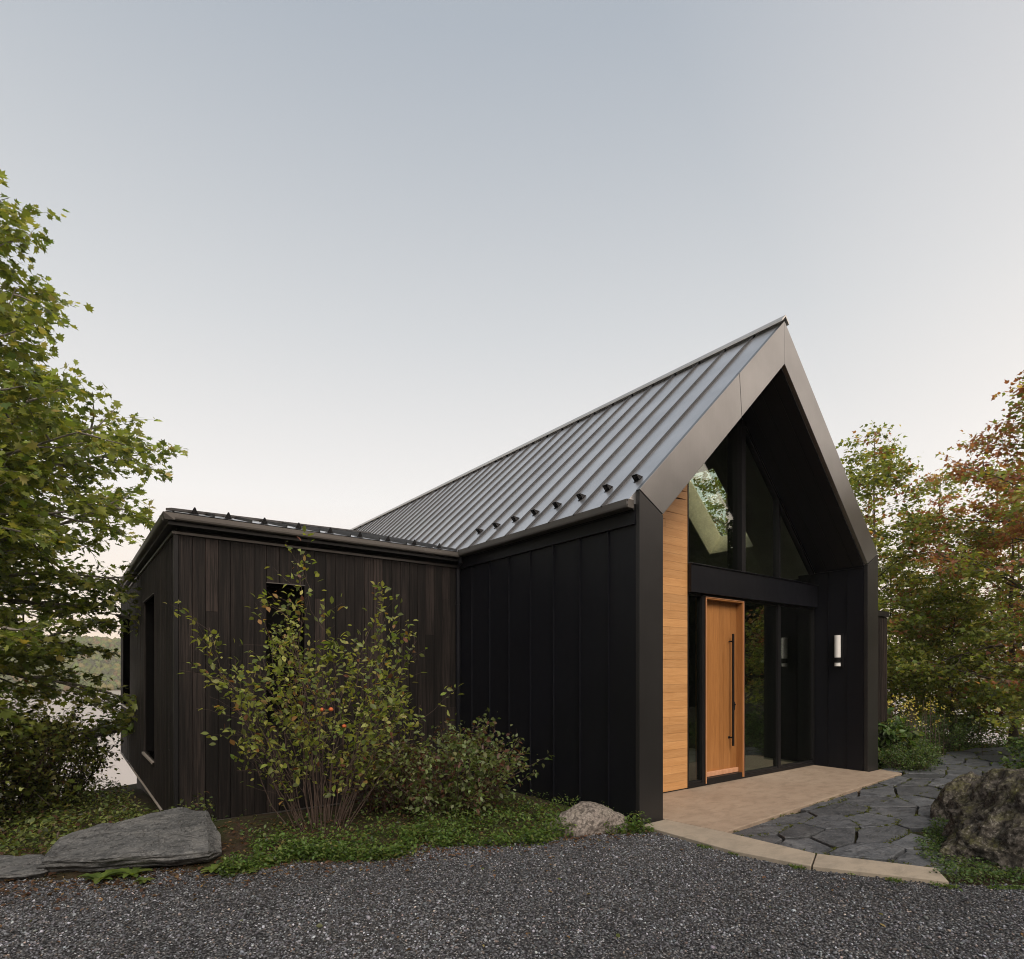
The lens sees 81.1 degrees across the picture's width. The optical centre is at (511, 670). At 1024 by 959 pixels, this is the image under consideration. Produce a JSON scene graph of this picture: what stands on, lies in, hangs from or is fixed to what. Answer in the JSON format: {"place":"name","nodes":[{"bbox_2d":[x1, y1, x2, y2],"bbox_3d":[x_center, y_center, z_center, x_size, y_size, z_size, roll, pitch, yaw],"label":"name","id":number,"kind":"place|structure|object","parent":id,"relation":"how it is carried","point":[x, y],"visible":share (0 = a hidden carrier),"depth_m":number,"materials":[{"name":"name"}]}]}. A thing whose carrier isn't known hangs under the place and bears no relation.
{"place":"outdoors","nodes":[
{"label":"outdoors","id":0,"kind":"place"},
{"bbox_2d":[0,827,1023,958],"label":"gravel driveway","id":1,"kind":"structure","parent":0,"point":[222,936],"depth_m":4.03,"materials":[{"name":"grey gravel"}]},
{"bbox_2d":[76,869,125,883],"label":"leafy weed","id":2,"kind":"object","parent":1,"relation":"on","point":[96,878],"visible":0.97,"depth_m":4.65,"materials":[{"name":"green plant"}]},
{"bbox_2d":[112,867,153,877],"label":"leafy weed","id":3,"kind":"object","parent":1,"relation":"on","point":[134,871],"visible":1,"depth_m":4.76,"materials":[{"name":"green plant"}]},
{"bbox_2d":[133,877,153,883],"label":"leafy weed","id":4,"kind":"object","parent":1,"relation":"on","point":[142,879],"visible":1,"depth_m":4.60,"materials":[{"name":"green plant"}]},
{"bbox_2d":[200,863,222,873],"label":"leafy weed","id":5,"kind":"object","parent":1,"relation":"on","point":[213,868],"visible":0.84,"depth_m":4.84,"materials":[{"name":"green plant"}]},
{"bbox_2d":[246,868,257,873],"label":"leafy weed","id":6,"kind":"object","parent":1,"relation":"on","point":[253,870],"visible":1,"depth_m":4.82,"materials":[{"name":"green plant"}]},
{"bbox_2d":[0,798,662,910],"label":"fallen leaves","id":7,"kind":"object","parent":1,"relation":"on","point":[154,869],"visible":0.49,"depth_m":5.08,"materials":[{"name":"plant"}]},
{"bbox_2d":[0,838,1023,957],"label":"fallen leaves","id":8,"kind":"object","parent":1,"relation":"on","point":[319,925],"visible":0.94,"depth_m":4.00,"materials":[{"name":"brown plant"}]},
{"bbox_2d":[0,666,1023,885],"bbox_3d":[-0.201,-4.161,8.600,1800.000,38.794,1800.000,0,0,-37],"label":"ground","id":9,"kind":"structure","parent":0,"point":[142,795],"depth_m":6.29,"materials":[{"name":"green plant"}]},
{"bbox_2d":[0,694,22,802],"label":"lakeside bush","id":10,"kind":"object","parent":9,"relation":"on","point":[2,764],"visible":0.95,"depth_m":7.28,"materials":[{"name":"green plant"}]},
{"bbox_2d":[0,854,49,880],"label":"slate rock","id":11,"kind":"object","parent":9,"relation":"on","point":[18,867],"visible":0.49,"depth_m":4.72,"materials":[{"name":"grey stone"}]},
{"bbox_2d":[0,680,118,819],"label":"lakeside bush","id":12,"kind":"object","parent":9,"relation":"on","point":[24,775],"visible":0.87,"depth_m":9.36,"materials":[{"name":"green plant"}]},
{"bbox_2d":[1,695,123,805],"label":"lakeside bush","id":13,"kind":"object","parent":9,"relation":"on","point":[80,778],"visible":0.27,"depth_m":11.00,"materials":[{"name":"green plant"}]},
{"bbox_2d":[0,169,187,819],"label":"maple tree","id":14,"kind":"object","parent":9,"relation":"on","point":[29,423],"visible":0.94,"depth_m":9.12,"materials":[{"name":"green plant"}]},
{"bbox_2d":[0,776,216,855],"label":"bank ground cover","id":15,"kind":"object","parent":9,"relation":"on","point":[55,815],"visible":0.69,"depth_m":7.56,"materials":[{"name":"green plant"}]},
{"bbox_2d":[37,807,221,873],"bbox_3d":[-3.337,1.556,5.250,1.363,0.367,1.474,0,0,-37],"label":"slate rock","id":16,"kind":"object","parent":9,"relation":"on","point":[177,836],"visible":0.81,"depth_m":5.06,"materials":[{"name":"grey stone"}]},
{"bbox_2d":[163,525,462,832],"bbox_3d":[-1.866,0.126,6.151,2.575,3.056,2.521,0,0,17],"label":"shrub","id":17,"kind":"object","parent":9,"relation":"on","point":[312,742],"visible":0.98,"depth_m":5.98,"materials":[{"name":"green plant"}]},
{"bbox_2d":[334,728,437,817],"bbox_3d":[-1.361,1.208,6.844,1.424,1.078,1.090,0,0,-37],"label":"shrub","id":18,"kind":"object","parent":9,"relation":"on","point":[383,803],"visible":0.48,"depth_m":6.73,"materials":[{"name":"green plant"}]},
{"bbox_2d":[212,786,656,878],"bbox_3d":[-1.184,1.557,6.395,3.844,0.390,3.772,0,0,-37],"label":"ground cover","id":19,"kind":"object","parent":9,"relation":"on","point":[392,850],"visible":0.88,"depth_m":5.59,"materials":[{"name":"green plant"}]},
{"bbox_2d":[352,707,554,821],"bbox_3d":[-0.641,1.106,6.795,2.122,1.347,2.023,0,0,32],"label":"shrub","id":20,"kind":"object","parent":9,"relation":"on","point":[472,797],"visible":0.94,"depth_m":6.52,"materials":[{"name":"green plant"}]},
{"bbox_2d":[113,315,877,826],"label":"house","id":21,"kind":"structure","parent":9,"relation":"on","point":[599,607],"depth_m":8.13,"materials":[{"name":"wood"}]},
{"bbox_2d":[142,593,153,763],"bbox_3d":[-5.309,0.109,8.844,0.160,2.367,1.330,0,0,-37],"label":"window","id":22,"kind":"structure","parent":21,"relation":"in","point":[151,760],"depth_m":8.81,"materials":[{"name":"glass"}]},
{"bbox_2d":[266,582,304,725],"bbox_3d":[-2.908,-0.210,7.630,0.475,1.780,0.220,0,0,-37],"label":"window","id":23,"kind":"structure","parent":21,"relation":"in","point":[276,618],"depth_m":7.68,"materials":[{"name":"black glass"}]},
{"bbox_2d":[707,601,741,781],"bbox_3d":[3.009,0.276,8.662,0.870,2.548,0.164,0,0,-37],"label":"door","id":24,"kind":"structure","parent":21,"relation":"in","point":[721,616],"depth_m":8.71,"materials":[{"name":"brown wood"}]},
{"bbox_2d":[834,633,843,666],"bbox_3d":[5.335,-0.333,9.798,0.126,0.555,0.124,0,0,-37],"label":"wall lamp","id":25,"kind":"object","parent":21,"relation":"attached to","point":[839,650],"visible":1,"depth_m":9.77,"materials":[{"name":"white glass"}]},
{"bbox_2d":[0,634,1022,690],"bbox_3d":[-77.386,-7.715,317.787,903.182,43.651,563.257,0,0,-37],"label":"forest","id":26,"kind":"object","parent":9,"relation":"on","point":[109,668],"visible":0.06,"depth_m":386.43,"materials":[{"name":"green plant"}]},
{"bbox_2d":[545,801,627,836],"bbox_3d":[0.758,1.636,6.181,0.888,0.565,0.534,0,0,-18],"label":"boulder","id":27,"kind":"object","parent":9,"relation":"on","point":[588,817],"visible":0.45,"depth_m":6.00,"materials":[{"name":"grey stone"}]},
{"bbox_2d":[692,468,726,535],"bbox_3d":[7.114,-3.216,19.837,6.621,10.398,6.215,0,0,26],"label":"green maple tree","id":28,"kind":"object","parent":9,"relation":"on","point":[722,501],"visible":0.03,"depth_m":19.91,"materials":[{"name":"green plant"}]},
{"bbox_2d":[641,819,814,869],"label":"kerb","id":29,"kind":"structure","parent":9,"relation":"on","point":[739,845],"depth_m":5.55,"materials":[{"name":"stone"}]},
{"bbox_2d":[646,828,1023,891],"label":"kerb moss","id":30,"kind":"object","parent":29,"relation":"on","point":[1015,886],"visible":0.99,"depth_m":4.54,"materials":[{"name":"green plant"}]},
{"bbox_2d":[813,854,948,884],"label":"kerb","id":31,"kind":"structure","parent":9,"relation":"on","point":[856,866],"depth_m":4.85,"materials":[{"name":"stone"}]},
{"bbox_2d":[878,610,888,735],"bbox_3d":[6.258,0.365,10.513,1.430,2.870,0.130,0,0,-37],"label":"privacy screen","id":32,"kind":"object","parent":9,"relation":"on","point":[882,665],"visible":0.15,"depth_m":10.78,"materials":[{"name":"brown wood"}]},
{"bbox_2d":[887,706,906,742],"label":"broadleaf plant","id":33,"kind":"object","parent":9,"relation":"on","point":[890,709],"visible":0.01,"depth_m":11.38,"materials":[{"name":"green plant"}]},
{"bbox_2d":[878,718,925,766],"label":"broadleaf plant","id":34,"kind":"object","parent":9,"relation":"on","point":[890,732],"visible":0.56,"depth_m":10.33,"materials":[{"name":"green plant"}]},
{"bbox_2d":[835,420,971,723],"bbox_3d":[9.834,-2.240,16.080,4.619,8.425,4.509,0,0,-37],"label":"young maple tree","id":35,"kind":"object","parent":9,"relation":"on","point":[886,469],"visible":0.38,"depth_m":15.33,"materials":[{"name":"green plant"}]},
{"bbox_2d":[878,740,945,771],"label":"rounded shrub","id":36,"kind":"object","parent":9,"relation":"on","point":[913,764],"visible":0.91,"depth_m":9.77,"materials":[{"name":"green plant"}]},
{"bbox_2d":[877,549,960,724],"bbox_3d":[11.360,-0.842,18.186,3.632,5.856,3.668,0,0,-37],"label":"young maple tree","id":37,"kind":"object","parent":9,"relation":"on","point":[898,580],"visible":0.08,"depth_m":17.86,"materials":[{"name":"green plant"}]},
{"bbox_2d":[908,734,946,762],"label":"rounded shrub","id":38,"kind":"object","parent":9,"relation":"on","point":[923,742],"visible":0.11,"depth_m":10.65,"materials":[{"name":"green plant"}]},
{"bbox_2d":[887,694,983,755],"bbox_3d":[7.907,1.067,11.669,2.766,1.268,1.782,0,0,-37],"label":"flowering plant","id":39,"kind":"object","parent":9,"relation":"on","point":[910,720],"visible":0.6,"depth_m":11.68,"materials":[{"name":"green plant"}]},
{"bbox_2d":[897,704,977,754],"bbox_3d":[8.545,1.217,12.284,1.503,1.121,1.569,0,0,28],"label":"path shrub","id":40,"kind":"object","parent":9,"relation":"on","point":[950,735],"visible":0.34,"depth_m":12.03,"materials":[{"name":"green plant"}]},
{"bbox_2d":[888,469,995,731],"bbox_3d":[13.647,-2.042,19.210,3.806,9.019,3.785,0,0,10],"label":"young maple tree","id":41,"kind":"object","parent":9,"relation":"on","point":[942,501],"visible":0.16,"depth_m":19.00,"materials":[{"name":"green plant"}]},
{"bbox_2d":[878,727,1023,768],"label":"woodland ground cover","id":42,"kind":"object","parent":9,"relation":"on","point":[998,742],"visible":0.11,"depth_m":13.82,"materials":[{"name":"green plant"}]},
{"bbox_2d":[882,455,1023,744],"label":"red maple tree","id":43,"kind":"object","parent":9,"relation":"on","point":[986,494],"visible":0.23,"depth_m":15.35,"materials":[{"name":"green plant"}]},
{"bbox_2d":[887,370,1023,723],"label":"red maple tree","id":44,"kind":"object","parent":9,"relation":"on","point":[992,479],"visible":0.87,"depth_m":13.42,"materials":[{"name":"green plant"}]},
{"bbox_2d":[887,572,1023,745],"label":"green maple tree","id":45,"kind":"object","parent":9,"relation":"on","point":[927,622],"visible":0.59,"depth_m":14.14,"materials":[{"name":"green plant"}]},
{"bbox_2d":[929,771,981,821],"bbox_3d":[5.037,1.635,6.535,0.903,1.049,0.650,0,0,-37],"label":"boulder","id":46,"kind":"object","parent":9,"relation":"on","point":[960,785],"visible":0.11,"depth_m":6.47,"materials":[{"name":"grey stone"}]},
{"bbox_2d":[917,700,1004,750],"bbox_3d":[9.967,1.283,13.695,1.777,1.231,1.952,0,0,-37],"label":"path shrub","id":47,"kind":"object","parent":9,"relation":"on","point":[976,732],"visible":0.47,"depth_m":13.36,"materials":[{"name":"green plant"}]},
{"bbox_2d":[900,490,1023,737],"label":"red maple tree","id":48,"kind":"object","parent":9,"relation":"on","point":[997,609],"visible":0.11,"depth_m":18.88,"materials":[{"name":"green plant"}]},
{"bbox_2d":[913,816,1023,885],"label":"ground cover","id":49,"kind":"object","parent":9,"relation":"on","point":[981,869],"visible":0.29,"depth_m":4.85,"materials":[{"name":"green plant"}]},
{"bbox_2d":[938,768,1023,877],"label":"boulder","id":50,"kind":"object","parent":9,"relation":"on","point":[985,812],"visible":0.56,"depth_m":5.10,"materials":[{"name":"grey stone"}]},
{"bbox_2d":[963,589,1023,740],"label":"green maple tree","id":51,"kind":"object","parent":9,"relation":"on","point":[1015,687],"visible":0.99,"depth_m":11.29,"materials":[{"name":"green plant"}]},
{"bbox_2d":[998,739,1023,768],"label":"path shrub","id":52,"kind":"object","parent":9,"relation":"on","point":[1008,765],"visible":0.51,"depth_m":7.97,"materials":[{"name":"green plant"}]},
{"bbox_2d":[1003,726,1023,762],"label":"path shrub","id":53,"kind":"object","parent":9,"relation":"on","point":[1020,741],"visible":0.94,"depth_m":10.01,"materials":[{"name":"green plant"}]},
{"bbox_2d":[0,0,1023,657],"label":"sky","id":54,"kind":"structure","parent":0,"point":[350,258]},
{"bbox_2d":[1,689,1023,799],"bbox_3d":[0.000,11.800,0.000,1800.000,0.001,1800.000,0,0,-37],"label":"lake water","id":55,"kind":"structure","parent":0,"point":[127,776],"depth_m":102.71,"materials":[{"name":"beige liquid"}]},
{"bbox_2d":[663,765,901,832],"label":"porch pavement","id":56,"kind":"structure","parent":0,"point":[737,804],"depth_m":7.67,"materials":[{"name":"concrete"}]},
{"bbox_2d":[732,747,1023,873],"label":"flagstone path","id":57,"kind":"structure","parent":0,"point":[826,828],"depth_m":6.47,"materials":[{"name":"stone"}]},
{"bbox_2d":[733,750,1007,866],"bbox_3d":[6.628,1.614,9.171,11.120,0.050,1.800,0,0,-44],"label":"joint moss","id":58,"kind":"object","parent":57,"relation":"on","point":[867,811],"visible":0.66,"depth_m":6.69,"materials":[{"name":"green plant"}]}
]}

